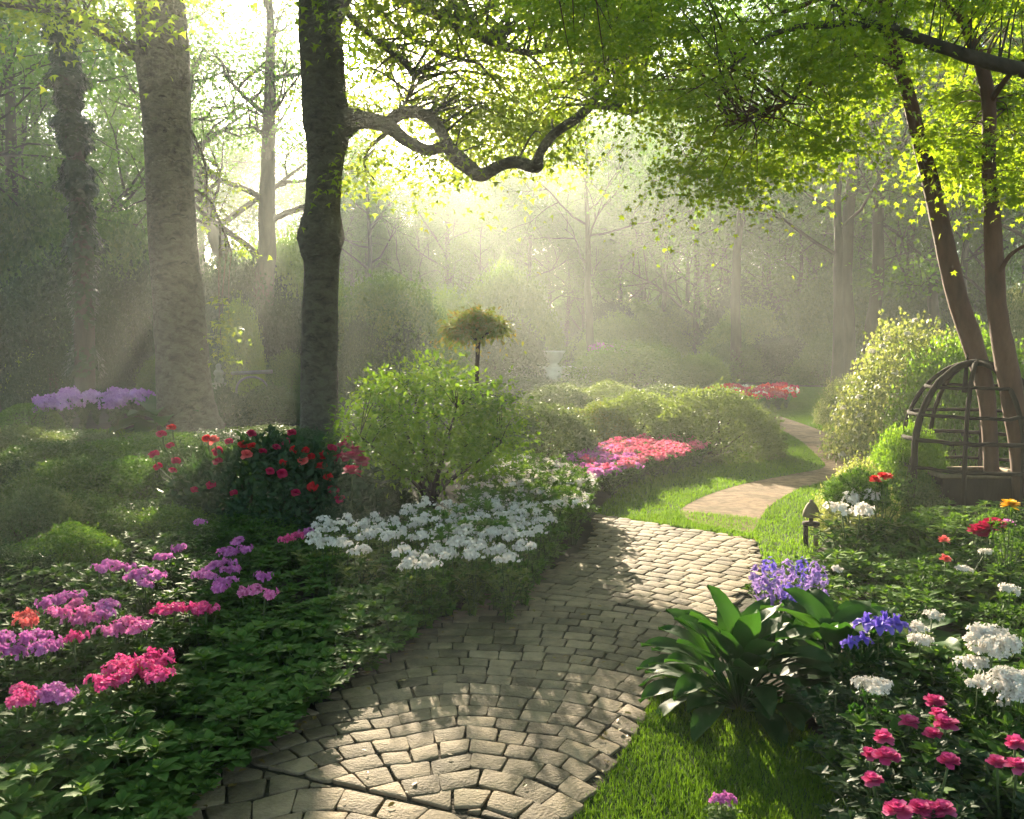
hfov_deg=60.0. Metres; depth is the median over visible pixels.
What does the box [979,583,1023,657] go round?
hydrangea
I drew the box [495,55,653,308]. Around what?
deciduous tree
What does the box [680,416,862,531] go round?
gravel path
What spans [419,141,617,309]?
deciduous tree
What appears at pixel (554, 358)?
stone urn
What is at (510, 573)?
white flower plant
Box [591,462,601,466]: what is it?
pink bedding plant
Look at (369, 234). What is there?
deciduous tree
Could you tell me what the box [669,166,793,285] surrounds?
deciduous tree
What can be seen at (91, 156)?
deciduous tree
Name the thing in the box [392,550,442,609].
white flower plant
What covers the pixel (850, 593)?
bed plant
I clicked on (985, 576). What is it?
bed plant
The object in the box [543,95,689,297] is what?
deciduous tree
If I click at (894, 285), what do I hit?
bush
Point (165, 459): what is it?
mound shrub
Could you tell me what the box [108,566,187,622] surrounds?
phlox plant
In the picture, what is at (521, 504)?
white flower plant
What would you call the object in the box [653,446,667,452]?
pink bedding plant
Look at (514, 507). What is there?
white flower plant
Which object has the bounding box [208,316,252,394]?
bush
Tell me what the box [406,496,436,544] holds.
white flower plant
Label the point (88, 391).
lilac azalea
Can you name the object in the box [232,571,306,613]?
phlox plant
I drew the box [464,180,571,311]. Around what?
deciduous tree
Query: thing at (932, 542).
strap leaf plant
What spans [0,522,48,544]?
bed plant
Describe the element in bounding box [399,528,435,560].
white flower plant
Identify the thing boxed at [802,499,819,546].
garden lantern
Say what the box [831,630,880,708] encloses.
iris plant
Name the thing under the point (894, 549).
bed plant
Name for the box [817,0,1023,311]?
deciduous tree
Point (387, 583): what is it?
edging plant
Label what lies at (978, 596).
strap leaf plant
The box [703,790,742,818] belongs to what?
clover plant
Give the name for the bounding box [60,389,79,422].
lilac azalea
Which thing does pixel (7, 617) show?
feathery plant
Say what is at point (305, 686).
edging plant
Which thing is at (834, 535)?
bed plant
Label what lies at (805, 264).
deciduous tree
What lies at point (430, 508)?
ground cover plant
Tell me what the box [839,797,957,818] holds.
rose bush
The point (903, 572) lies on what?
strap leaf plant
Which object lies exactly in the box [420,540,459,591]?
white flower plant
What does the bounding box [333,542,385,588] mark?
white flower plant
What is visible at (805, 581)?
purple flower plant
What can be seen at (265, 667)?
edging plant
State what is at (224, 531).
mound shrub
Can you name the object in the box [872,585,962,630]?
bed plant
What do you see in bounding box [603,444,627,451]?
pink bedding plant
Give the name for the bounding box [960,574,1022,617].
strap leaf plant
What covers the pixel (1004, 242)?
deciduous tree
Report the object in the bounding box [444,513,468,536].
white flower plant
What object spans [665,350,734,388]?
shrub
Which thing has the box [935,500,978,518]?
bed plant
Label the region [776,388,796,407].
red bedding plant
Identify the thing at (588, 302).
deciduous tree
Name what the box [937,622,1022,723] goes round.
hydrangea
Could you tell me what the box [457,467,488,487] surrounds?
white flower plant
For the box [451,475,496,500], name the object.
white flower plant
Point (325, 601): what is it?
edging plant
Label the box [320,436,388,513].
rose bush
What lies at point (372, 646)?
edging plant
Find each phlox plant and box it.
[0,607,69,673]
[0,628,97,711]
[0,629,62,717]
[0,681,73,758]
[0,681,121,750]
[21,589,94,657]
[28,629,127,689]
[40,597,116,673]
[59,598,135,670]
[66,652,177,723]
[74,558,150,611]
[83,614,181,671]
[106,646,210,720]
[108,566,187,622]
[130,602,216,664]
[139,543,206,603]
[157,600,248,670]
[174,518,235,563]
[176,557,251,621]
[187,563,252,627]
[203,536,270,598]
[220,583,299,632]
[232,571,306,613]
[261,531,319,583]
[277,527,331,578]
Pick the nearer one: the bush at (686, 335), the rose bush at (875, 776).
the rose bush at (875, 776)
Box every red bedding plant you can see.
[735,386,757,393]
[741,392,758,398]
[752,391,771,406]
[756,385,770,402]
[757,391,773,410]
[764,390,774,407]
[765,385,783,406]
[770,390,787,409]
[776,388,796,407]
[779,382,798,388]
[782,386,799,402]
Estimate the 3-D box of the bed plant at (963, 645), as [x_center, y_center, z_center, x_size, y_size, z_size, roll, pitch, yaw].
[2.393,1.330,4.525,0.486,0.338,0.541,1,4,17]
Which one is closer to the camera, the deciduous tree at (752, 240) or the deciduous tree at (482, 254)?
the deciduous tree at (752, 240)
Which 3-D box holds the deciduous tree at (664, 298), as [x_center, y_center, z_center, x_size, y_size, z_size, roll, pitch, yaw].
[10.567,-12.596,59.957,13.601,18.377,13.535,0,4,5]
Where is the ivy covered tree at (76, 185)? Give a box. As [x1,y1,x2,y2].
[38,0,110,411]
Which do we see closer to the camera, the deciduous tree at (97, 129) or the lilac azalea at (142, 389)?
the lilac azalea at (142, 389)
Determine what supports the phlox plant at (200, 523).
on the ground at (742, 604)
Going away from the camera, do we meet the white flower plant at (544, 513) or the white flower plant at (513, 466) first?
the white flower plant at (544, 513)
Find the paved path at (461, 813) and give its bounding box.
[201,514,762,818]
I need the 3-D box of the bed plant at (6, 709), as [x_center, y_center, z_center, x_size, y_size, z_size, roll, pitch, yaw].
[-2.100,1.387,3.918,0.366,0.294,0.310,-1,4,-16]
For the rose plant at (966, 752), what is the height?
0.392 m
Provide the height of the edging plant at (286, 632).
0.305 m
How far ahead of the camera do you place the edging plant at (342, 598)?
5.50 m
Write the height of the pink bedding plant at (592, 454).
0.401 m
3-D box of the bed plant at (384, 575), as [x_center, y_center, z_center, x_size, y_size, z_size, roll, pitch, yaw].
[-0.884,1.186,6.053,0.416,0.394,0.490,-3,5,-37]
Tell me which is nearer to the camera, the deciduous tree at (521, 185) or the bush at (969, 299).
the bush at (969, 299)
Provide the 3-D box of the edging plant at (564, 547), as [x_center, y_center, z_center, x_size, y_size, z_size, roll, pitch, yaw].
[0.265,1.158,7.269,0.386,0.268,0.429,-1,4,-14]
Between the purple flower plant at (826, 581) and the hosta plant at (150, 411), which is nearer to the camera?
the purple flower plant at (826, 581)
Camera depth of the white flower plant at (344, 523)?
6.94 m
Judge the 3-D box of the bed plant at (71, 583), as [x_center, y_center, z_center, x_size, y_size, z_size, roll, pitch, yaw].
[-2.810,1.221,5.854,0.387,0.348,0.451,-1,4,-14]
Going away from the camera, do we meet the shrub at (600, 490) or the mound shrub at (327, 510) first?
the mound shrub at (327, 510)
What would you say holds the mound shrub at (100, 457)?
on the ground at (742, 604)
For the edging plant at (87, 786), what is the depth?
3.13 m
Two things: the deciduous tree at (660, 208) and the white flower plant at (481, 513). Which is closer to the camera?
the white flower plant at (481, 513)
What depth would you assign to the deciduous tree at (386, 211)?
79.15 m
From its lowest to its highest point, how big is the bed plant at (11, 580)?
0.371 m
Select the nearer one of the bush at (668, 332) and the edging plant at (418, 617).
the edging plant at (418, 617)
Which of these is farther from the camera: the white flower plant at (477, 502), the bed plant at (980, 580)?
the white flower plant at (477, 502)
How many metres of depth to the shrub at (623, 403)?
14.90 m
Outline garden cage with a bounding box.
[899,353,1023,511]
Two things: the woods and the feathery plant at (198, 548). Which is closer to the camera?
the feathery plant at (198, 548)
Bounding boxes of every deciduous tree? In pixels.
[0,0,201,276]
[0,0,250,191]
[0,0,250,231]
[0,43,143,209]
[0,50,143,190]
[0,57,123,206]
[0,70,137,215]
[0,73,125,229]
[17,0,306,226]
[21,92,146,227]
[38,90,146,225]
[41,22,288,216]
[58,0,429,308]
[82,0,387,297]
[103,52,286,274]
[106,109,257,273]
[114,140,248,271]
[204,56,363,274]
[241,137,344,260]
[252,135,417,278]
[275,85,456,286]
[276,85,438,294]
[284,160,437,296]
[285,132,429,296]
[293,163,416,286]
[302,148,424,277]
[339,185,425,297]
[339,221,388,284]
[343,158,457,286]
[359,127,530,293]
[372,220,443,297]
[389,151,510,290]
[399,86,567,297]
[417,192,552,306]
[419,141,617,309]
[427,95,580,287]
[431,173,562,288]
[434,172,542,297]
[455,179,561,296]
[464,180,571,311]
[485,57,736,355]
[486,145,633,312]
[488,145,635,350]
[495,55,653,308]
[499,151,623,313]
[523,200,638,330]
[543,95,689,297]
[548,128,707,311]
[551,127,683,302]
[557,146,715,312]
[565,50,828,353]
[565,116,701,309]
[568,111,731,311]
[569,1,791,314]
[572,1,732,68]
[582,238,701,314]
[594,104,800,311]
[600,0,934,382]
[607,182,730,308]
[609,125,771,316]
[625,127,689,295]
[629,0,1023,396]
[631,0,1023,399]
[665,0,1023,389]
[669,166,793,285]
[679,102,871,314]
[700,113,895,308]
[701,46,960,313]
[701,46,975,280]
[746,90,977,317]
[748,71,902,286]
[757,186,859,286]
[776,208,927,284]
[787,2,1023,305]
[793,57,1013,226]
[794,0,1023,299]
[795,0,1023,321]
[810,2,1020,351]
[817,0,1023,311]
[847,3,1023,155]
[867,156,1021,278]
[882,190,1023,301]
[898,143,1023,292]
[913,19,1023,303]
[919,19,1023,156]
[957,213,1023,276]
[973,205,1022,287]
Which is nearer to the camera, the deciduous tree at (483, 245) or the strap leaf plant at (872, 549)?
the strap leaf plant at (872, 549)
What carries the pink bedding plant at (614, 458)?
on the ground at (742, 604)
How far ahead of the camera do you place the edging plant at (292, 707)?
3.99 m
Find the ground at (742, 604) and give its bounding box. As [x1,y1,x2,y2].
[0,354,1023,818]
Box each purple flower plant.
[740,556,795,613]
[753,575,802,645]
[773,556,834,599]
[780,565,828,645]
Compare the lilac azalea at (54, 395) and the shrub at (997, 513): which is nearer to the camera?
the shrub at (997, 513)
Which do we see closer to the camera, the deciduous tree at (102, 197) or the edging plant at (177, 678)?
the edging plant at (177, 678)
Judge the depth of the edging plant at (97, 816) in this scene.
3.04 m
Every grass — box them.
[50,425,292,441]
[617,509,759,538]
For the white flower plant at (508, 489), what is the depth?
8.44 m
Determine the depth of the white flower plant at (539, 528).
6.56 m
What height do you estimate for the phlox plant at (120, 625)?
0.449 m
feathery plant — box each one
[0,588,89,619]
[0,608,13,625]
[0,763,73,806]
[41,553,90,585]
[45,588,137,627]
[50,668,151,710]
[51,540,101,561]
[77,576,151,619]
[82,546,146,587]
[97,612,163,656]
[103,523,141,537]
[127,590,190,627]
[140,615,219,665]
[161,524,220,556]
[180,544,239,579]
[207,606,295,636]
[211,572,280,625]
[252,524,300,563]
[253,537,303,573]
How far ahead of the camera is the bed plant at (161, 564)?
6.05 m
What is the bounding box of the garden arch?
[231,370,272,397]
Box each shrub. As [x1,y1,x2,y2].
[0,352,104,409]
[0,402,65,432]
[0,419,75,457]
[0,434,109,483]
[0,451,80,519]
[0,451,138,529]
[0,477,106,569]
[0,533,63,619]
[6,487,136,538]
[10,518,129,598]
[27,449,139,492]
[45,425,137,445]
[51,504,174,568]
[58,457,159,495]
[69,450,185,510]
[70,429,145,449]
[102,496,191,553]
[119,446,182,462]
[119,500,227,567]
[121,426,224,456]
[124,431,155,439]
[129,436,241,504]
[162,524,267,579]
[177,426,261,445]
[190,503,314,563]
[213,381,261,427]
[217,421,318,446]
[225,380,299,426]
[280,424,328,443]
[304,497,376,547]
[322,426,378,471]
[323,342,555,517]
[343,420,404,477]
[362,469,417,520]
[453,421,535,469]
[480,390,600,459]
[488,373,568,396]
[496,403,547,446]
[508,379,604,413]
[547,451,620,491]
[550,397,637,449]
[557,336,712,393]
[557,377,642,421]
[572,386,701,444]
[596,380,724,429]
[645,376,793,463]
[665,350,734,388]
[690,388,782,437]
[704,337,777,382]
[744,332,821,381]
[772,329,861,385]
[805,450,903,536]
[808,372,879,425]
[815,305,1007,466]
[818,464,893,529]
[864,415,949,511]
[876,311,1023,467]
[886,463,953,519]
[889,513,939,553]
[913,510,988,552]
[973,506,1023,536]
[987,276,1023,364]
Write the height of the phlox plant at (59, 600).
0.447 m
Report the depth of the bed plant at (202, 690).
4.00 m
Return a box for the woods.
[47,0,1023,323]
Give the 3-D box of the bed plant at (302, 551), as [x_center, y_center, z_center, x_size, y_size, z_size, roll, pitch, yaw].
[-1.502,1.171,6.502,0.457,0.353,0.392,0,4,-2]
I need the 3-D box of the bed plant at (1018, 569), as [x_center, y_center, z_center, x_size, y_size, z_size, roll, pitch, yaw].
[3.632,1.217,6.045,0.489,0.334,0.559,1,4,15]
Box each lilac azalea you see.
[31,394,56,420]
[32,398,57,429]
[44,392,63,428]
[55,393,85,433]
[56,386,79,420]
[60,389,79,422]
[68,391,90,425]
[74,392,96,430]
[81,389,104,416]
[88,391,96,421]
[89,390,108,424]
[98,396,126,431]
[103,386,121,394]
[105,392,128,420]
[108,388,130,419]
[128,389,141,416]
[129,389,155,419]
[131,388,145,416]
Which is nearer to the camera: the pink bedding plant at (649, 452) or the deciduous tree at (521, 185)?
the pink bedding plant at (649, 452)
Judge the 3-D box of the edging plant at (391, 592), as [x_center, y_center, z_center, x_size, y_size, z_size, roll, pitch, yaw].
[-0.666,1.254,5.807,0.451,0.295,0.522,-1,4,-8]
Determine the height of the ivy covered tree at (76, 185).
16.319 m
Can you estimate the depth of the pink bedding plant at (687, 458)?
12.66 m
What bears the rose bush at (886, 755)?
on the front lawn at (605, 799)
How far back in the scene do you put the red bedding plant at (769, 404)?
23.44 m
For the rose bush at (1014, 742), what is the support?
on the ground at (742, 604)
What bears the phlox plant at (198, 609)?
on the ground at (742, 604)
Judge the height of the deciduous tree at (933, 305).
18.037 m
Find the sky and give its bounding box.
[2,0,1021,302]
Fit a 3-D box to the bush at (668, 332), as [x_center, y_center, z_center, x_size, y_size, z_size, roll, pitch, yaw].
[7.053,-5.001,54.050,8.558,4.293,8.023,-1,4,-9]
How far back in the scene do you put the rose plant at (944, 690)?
3.83 m
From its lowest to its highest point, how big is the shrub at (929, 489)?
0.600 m
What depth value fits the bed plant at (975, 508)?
8.14 m
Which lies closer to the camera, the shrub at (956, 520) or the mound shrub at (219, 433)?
the shrub at (956, 520)
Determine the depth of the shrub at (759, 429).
13.83 m
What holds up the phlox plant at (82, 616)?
on the ground at (742, 604)
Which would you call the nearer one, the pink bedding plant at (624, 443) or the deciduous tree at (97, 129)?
the pink bedding plant at (624, 443)
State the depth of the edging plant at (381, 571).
6.27 m
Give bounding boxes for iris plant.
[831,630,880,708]
[850,610,911,704]
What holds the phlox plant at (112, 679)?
on the ground at (742, 604)
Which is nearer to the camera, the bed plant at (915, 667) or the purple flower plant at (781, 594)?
the bed plant at (915, 667)
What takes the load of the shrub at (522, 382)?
on the ground at (742, 604)
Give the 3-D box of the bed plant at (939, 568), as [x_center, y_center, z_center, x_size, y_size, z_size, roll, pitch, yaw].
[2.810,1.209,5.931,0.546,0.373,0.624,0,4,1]
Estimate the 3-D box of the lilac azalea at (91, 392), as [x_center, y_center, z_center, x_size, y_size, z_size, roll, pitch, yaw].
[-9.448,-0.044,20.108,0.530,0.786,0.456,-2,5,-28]
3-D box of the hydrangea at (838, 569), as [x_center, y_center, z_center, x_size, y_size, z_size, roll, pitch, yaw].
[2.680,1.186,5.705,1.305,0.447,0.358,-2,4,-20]
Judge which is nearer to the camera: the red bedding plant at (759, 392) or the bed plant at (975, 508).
the bed plant at (975, 508)
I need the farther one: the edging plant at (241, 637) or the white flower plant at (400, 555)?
the white flower plant at (400, 555)
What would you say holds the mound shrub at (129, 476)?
on the ground at (742, 604)
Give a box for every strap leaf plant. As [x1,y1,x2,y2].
[812,554,902,592]
[820,544,880,584]
[838,537,907,550]
[841,544,903,560]
[865,551,955,583]
[872,558,947,600]
[887,571,984,619]
[888,529,921,556]
[898,532,961,566]
[916,521,986,547]
[917,537,972,569]
[920,504,968,521]
[947,546,1000,565]
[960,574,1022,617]
[971,598,1020,620]
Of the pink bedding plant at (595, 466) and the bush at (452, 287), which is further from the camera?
the bush at (452, 287)
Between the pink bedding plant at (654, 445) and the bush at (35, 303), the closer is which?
the pink bedding plant at (654, 445)
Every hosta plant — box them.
[108,395,222,433]
[636,585,843,748]
[743,587,935,727]
[853,603,968,684]
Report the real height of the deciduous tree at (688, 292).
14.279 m
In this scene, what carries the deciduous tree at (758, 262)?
on the ground at (742, 604)
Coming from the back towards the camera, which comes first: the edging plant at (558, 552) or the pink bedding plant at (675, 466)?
the pink bedding plant at (675, 466)
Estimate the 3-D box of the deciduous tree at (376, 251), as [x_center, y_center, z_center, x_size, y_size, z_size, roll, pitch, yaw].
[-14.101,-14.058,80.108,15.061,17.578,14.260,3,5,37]
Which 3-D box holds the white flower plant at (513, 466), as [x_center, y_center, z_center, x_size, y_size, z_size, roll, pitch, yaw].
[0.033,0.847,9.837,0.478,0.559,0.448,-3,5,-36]
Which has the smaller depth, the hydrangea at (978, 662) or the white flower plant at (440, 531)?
the hydrangea at (978, 662)
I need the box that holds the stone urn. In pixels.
[544,351,564,384]
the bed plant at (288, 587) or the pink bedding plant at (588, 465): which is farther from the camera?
the pink bedding plant at (588, 465)
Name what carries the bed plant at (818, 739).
on the ground at (742, 604)
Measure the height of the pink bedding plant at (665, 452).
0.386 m
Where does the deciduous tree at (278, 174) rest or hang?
on the ground at (742, 604)
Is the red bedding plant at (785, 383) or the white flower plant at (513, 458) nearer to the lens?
the white flower plant at (513, 458)
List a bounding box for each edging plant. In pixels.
[0,691,161,757]
[0,756,84,814]
[0,777,75,818]
[4,730,133,808]
[16,805,77,818]
[29,764,158,818]
[71,735,210,809]
[90,814,110,818]
[100,789,199,818]
[115,696,174,722]
[122,718,201,766]
[124,664,207,717]
[127,761,222,816]
[152,646,263,715]
[155,729,248,790]
[161,702,224,746]
[178,625,283,684]
[181,690,297,765]
[184,662,281,736]
[210,615,317,659]
[223,662,296,709]
[227,691,304,740]
[253,660,342,716]
[254,643,320,686]
[258,614,334,642]
[260,620,337,670]
[277,593,349,622]
[290,657,356,704]
[296,643,368,686]
[298,609,372,659]
[308,593,375,633]
[328,571,393,591]
[331,578,392,599]
[332,599,402,648]
[337,629,404,670]
[353,583,426,633]
[358,614,421,653]
[361,562,398,583]
[377,604,432,641]
[380,576,425,611]
[380,579,435,604]
[395,591,456,628]
[430,587,463,620]
[472,563,512,593]
[524,540,564,561]
[528,534,570,564]
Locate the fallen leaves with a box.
[192,515,758,806]
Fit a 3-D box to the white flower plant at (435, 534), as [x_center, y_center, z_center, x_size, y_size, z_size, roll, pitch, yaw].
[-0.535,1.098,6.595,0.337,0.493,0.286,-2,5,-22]
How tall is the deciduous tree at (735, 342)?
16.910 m
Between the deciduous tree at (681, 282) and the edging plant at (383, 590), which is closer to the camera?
the edging plant at (383, 590)
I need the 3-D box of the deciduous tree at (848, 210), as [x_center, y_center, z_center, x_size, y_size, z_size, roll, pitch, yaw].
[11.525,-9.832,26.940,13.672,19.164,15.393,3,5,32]
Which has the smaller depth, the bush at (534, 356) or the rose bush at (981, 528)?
the rose bush at (981, 528)
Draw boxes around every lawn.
[74,428,246,436]
[579,677,853,818]
[590,387,891,566]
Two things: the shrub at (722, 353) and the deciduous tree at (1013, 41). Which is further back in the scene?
the shrub at (722, 353)
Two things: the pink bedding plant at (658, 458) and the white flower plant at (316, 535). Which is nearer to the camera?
the white flower plant at (316, 535)
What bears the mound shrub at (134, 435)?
on the ground at (742, 604)
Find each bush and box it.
[0,161,142,296]
[0,237,152,406]
[0,347,62,400]
[13,195,205,353]
[63,295,135,403]
[103,239,227,388]
[105,310,135,385]
[126,317,155,392]
[133,355,155,394]
[148,424,401,544]
[200,241,299,327]
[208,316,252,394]
[211,290,267,402]
[233,217,346,341]
[239,289,300,388]
[255,345,300,402]
[263,283,341,392]
[295,280,356,302]
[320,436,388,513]
[337,260,479,400]
[337,314,393,401]
[354,299,418,392]
[371,317,446,396]
[414,282,492,355]
[428,275,466,309]
[449,309,549,390]
[462,253,569,372]
[552,296,585,349]
[564,294,692,360]
[567,293,642,362]
[568,307,668,365]
[588,341,622,380]
[649,292,692,355]
[649,318,692,351]
[666,297,704,353]
[691,270,788,354]
[696,296,784,367]
[768,255,928,376]
[806,728,957,818]
[834,752,978,818]
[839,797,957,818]
[852,714,981,792]
[857,472,910,549]
[861,266,921,344]
[875,693,1008,784]
[895,247,1023,352]
[920,535,970,595]
[926,282,987,334]
[927,295,987,337]
[932,733,1023,818]
[954,517,1023,587]
[987,499,1023,590]
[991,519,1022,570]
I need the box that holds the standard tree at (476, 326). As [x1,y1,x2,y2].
[422,303,526,450]
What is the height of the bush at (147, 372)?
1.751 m
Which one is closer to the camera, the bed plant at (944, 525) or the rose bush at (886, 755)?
the rose bush at (886, 755)
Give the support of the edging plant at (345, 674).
on the ground at (742, 604)
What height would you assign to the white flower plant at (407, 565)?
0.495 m
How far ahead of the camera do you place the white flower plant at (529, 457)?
11.02 m
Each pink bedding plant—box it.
[556,456,578,463]
[567,453,587,456]
[570,471,600,491]
[574,462,586,466]
[578,454,596,462]
[579,467,605,497]
[582,452,597,456]
[583,464,604,495]
[585,463,607,477]
[590,450,607,453]
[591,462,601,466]
[593,457,610,485]
[594,445,606,450]
[598,447,621,454]
[598,462,626,489]
[599,466,626,495]
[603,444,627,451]
[603,452,616,456]
[605,444,622,448]
[605,455,622,461]
[609,436,623,442]
[609,462,629,487]
[610,440,634,446]
[615,456,640,487]
[622,447,644,454]
[622,451,637,456]
[627,462,645,484]
[630,439,649,445]
[631,456,652,481]
[632,446,647,453]
[633,453,657,479]
[637,433,650,438]
[639,439,656,443]
[641,449,662,475]
[643,443,658,449]
[647,451,668,476]
[652,441,668,449]
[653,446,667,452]
[653,448,671,473]
[656,451,677,475]
[666,448,688,473]
[669,445,690,469]
[676,445,694,469]
[679,442,700,467]
[688,441,705,466]
[695,440,713,463]
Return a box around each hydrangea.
[831,548,993,611]
[845,675,893,745]
[876,609,960,700]
[928,653,1009,741]
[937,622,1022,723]
[947,666,1012,740]
[955,665,1023,758]
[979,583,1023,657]
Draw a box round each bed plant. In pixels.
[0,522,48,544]
[0,558,31,601]
[0,559,66,610]
[0,584,29,626]
[0,618,59,664]
[0,681,70,732]
[0,717,28,763]
[22,683,155,746]
[24,658,92,712]
[34,705,173,800]
[50,566,115,611]
[50,624,100,682]
[51,561,97,598]
[72,625,178,685]
[109,531,148,563]
[129,562,180,602]
[131,537,171,565]
[131,666,217,731]
[132,548,189,592]
[133,531,203,579]
[157,519,192,540]
[172,558,247,601]
[188,583,261,627]
[191,628,249,656]
[217,527,257,548]
[221,548,291,600]
[240,546,283,578]
[247,569,321,620]
[281,545,331,583]
[282,602,330,623]
[297,556,361,596]
[317,582,371,611]
[321,542,378,584]
[352,553,413,604]
[366,530,426,550]
[780,556,834,585]
[785,582,858,604]
[794,721,878,783]
[800,574,866,602]
[806,547,880,587]
[809,520,865,560]
[823,539,889,565]
[829,648,943,722]
[836,584,919,613]
[838,709,992,790]
[842,519,886,546]
[847,530,911,560]
[850,561,914,598]
[858,552,917,581]
[858,775,984,818]
[866,543,927,569]
[870,522,907,539]
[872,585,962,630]
[873,582,958,618]
[886,558,973,610]
[895,637,996,714]
[902,513,953,551]
[909,505,963,519]
[911,544,961,562]
[913,512,940,523]
[914,521,975,547]
[916,558,955,572]
[925,569,1000,603]
[928,599,1014,640]
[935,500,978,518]
[940,548,1001,574]
[945,517,998,547]
[951,635,1023,673]
[956,500,1018,517]
[959,727,1023,818]
[962,560,1018,599]
[963,507,989,517]
[964,618,1023,662]
[967,533,1011,553]
[972,500,1018,514]
[979,537,1023,569]
[982,563,1023,611]
[982,768,1023,814]
[990,628,1023,699]
[994,591,1023,628]
[998,525,1023,539]
[999,602,1023,628]
[1004,499,1023,519]
[1012,567,1023,583]
[1013,543,1023,562]
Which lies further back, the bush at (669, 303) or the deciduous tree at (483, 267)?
the deciduous tree at (483, 267)
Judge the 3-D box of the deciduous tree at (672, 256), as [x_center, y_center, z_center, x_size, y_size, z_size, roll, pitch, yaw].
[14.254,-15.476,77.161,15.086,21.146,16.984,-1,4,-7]
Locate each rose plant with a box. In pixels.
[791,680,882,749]
[805,720,912,800]
[806,788,917,818]
[830,660,954,727]
[831,691,960,749]
[869,784,988,818]
[891,657,974,724]
[896,735,1000,817]
[921,698,1023,786]
[981,789,1023,818]
[989,748,1023,769]
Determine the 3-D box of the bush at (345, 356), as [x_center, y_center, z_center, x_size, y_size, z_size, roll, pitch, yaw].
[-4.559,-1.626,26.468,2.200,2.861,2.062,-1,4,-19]
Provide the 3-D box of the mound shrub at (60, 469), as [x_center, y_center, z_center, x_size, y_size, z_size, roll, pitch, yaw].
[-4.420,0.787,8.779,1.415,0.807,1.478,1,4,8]
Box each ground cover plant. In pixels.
[381,500,404,517]
[405,488,424,509]
[408,505,438,518]
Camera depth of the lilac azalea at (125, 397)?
18.66 m
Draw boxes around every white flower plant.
[291,530,340,597]
[303,534,353,595]
[309,515,342,549]
[312,522,352,569]
[322,534,363,585]
[331,512,361,564]
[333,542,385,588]
[340,528,384,581]
[347,519,378,557]
[357,511,393,546]
[364,523,395,559]
[370,528,405,567]
[376,515,410,544]
[377,542,418,592]
[378,525,420,560]
[386,556,438,627]
[388,503,429,549]
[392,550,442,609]
[395,515,430,547]
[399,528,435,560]
[400,555,455,628]
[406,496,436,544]
[417,511,445,539]
[417,525,476,564]
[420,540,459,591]
[421,506,482,529]
[421,523,444,549]
[426,547,473,616]
[430,499,457,527]
[436,517,488,543]
[443,524,469,545]
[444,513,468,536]
[445,534,478,604]
[446,545,496,615]
[448,494,502,525]
[448,522,488,565]
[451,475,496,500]
[451,503,472,514]
[452,485,490,505]
[456,486,506,502]
[456,538,497,605]
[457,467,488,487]
[462,488,510,513]
[467,509,490,526]
[467,515,527,582]
[474,525,510,567]
[477,542,518,611]
[479,470,520,491]
[481,500,504,519]
[481,509,531,529]
[482,550,532,622]
[489,470,531,508]
[493,511,519,539]
[494,486,528,508]
[496,526,534,587]
[497,453,530,468]
[497,460,535,480]
[499,491,543,521]
[502,449,537,460]
[502,503,526,530]
[505,538,548,605]
[508,515,538,555]
[511,479,558,502]
[512,465,544,492]
[512,523,558,586]
[517,503,546,538]
[518,464,546,475]
[521,453,545,463]
[521,504,569,541]
[523,459,548,475]
[523,477,558,501]
[523,489,577,540]
[528,511,566,569]
[529,452,558,468]
[531,470,567,500]
[535,461,566,484]
[545,454,582,470]
[545,484,589,521]
[546,486,591,537]
[550,485,599,544]
[554,473,597,519]
[558,465,596,489]
[571,470,602,515]
[810,486,907,551]
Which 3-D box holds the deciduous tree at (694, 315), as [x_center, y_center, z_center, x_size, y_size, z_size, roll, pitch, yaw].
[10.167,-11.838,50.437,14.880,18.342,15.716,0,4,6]
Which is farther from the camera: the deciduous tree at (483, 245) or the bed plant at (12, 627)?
the deciduous tree at (483, 245)
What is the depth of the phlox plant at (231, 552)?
6.21 m
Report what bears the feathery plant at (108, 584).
on the ground at (742, 604)
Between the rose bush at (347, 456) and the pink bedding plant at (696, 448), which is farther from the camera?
the pink bedding plant at (696, 448)
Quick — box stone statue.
[212,363,225,401]
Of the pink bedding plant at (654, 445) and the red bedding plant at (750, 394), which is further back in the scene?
the red bedding plant at (750, 394)
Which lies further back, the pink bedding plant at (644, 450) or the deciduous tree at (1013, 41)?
the deciduous tree at (1013, 41)
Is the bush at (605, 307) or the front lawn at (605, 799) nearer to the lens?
the front lawn at (605, 799)
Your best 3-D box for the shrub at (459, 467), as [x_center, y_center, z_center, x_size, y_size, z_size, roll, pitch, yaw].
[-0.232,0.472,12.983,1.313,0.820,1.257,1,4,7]
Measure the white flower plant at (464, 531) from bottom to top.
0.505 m
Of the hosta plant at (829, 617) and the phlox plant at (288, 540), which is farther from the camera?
the phlox plant at (288, 540)
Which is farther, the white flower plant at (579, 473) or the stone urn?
the stone urn
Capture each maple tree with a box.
[460,0,999,471]
[611,0,1023,132]
[855,0,1023,505]
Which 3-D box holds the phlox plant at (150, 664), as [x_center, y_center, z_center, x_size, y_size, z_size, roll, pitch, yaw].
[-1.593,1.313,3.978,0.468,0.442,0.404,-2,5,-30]
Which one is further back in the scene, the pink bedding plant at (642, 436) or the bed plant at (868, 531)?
the pink bedding plant at (642, 436)
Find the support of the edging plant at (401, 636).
on the ground at (742, 604)
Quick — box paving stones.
[184,514,762,818]
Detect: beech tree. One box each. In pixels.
[0,0,261,433]
[0,0,731,432]
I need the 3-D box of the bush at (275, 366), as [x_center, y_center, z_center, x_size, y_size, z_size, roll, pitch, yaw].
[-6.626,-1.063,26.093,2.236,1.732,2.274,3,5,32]

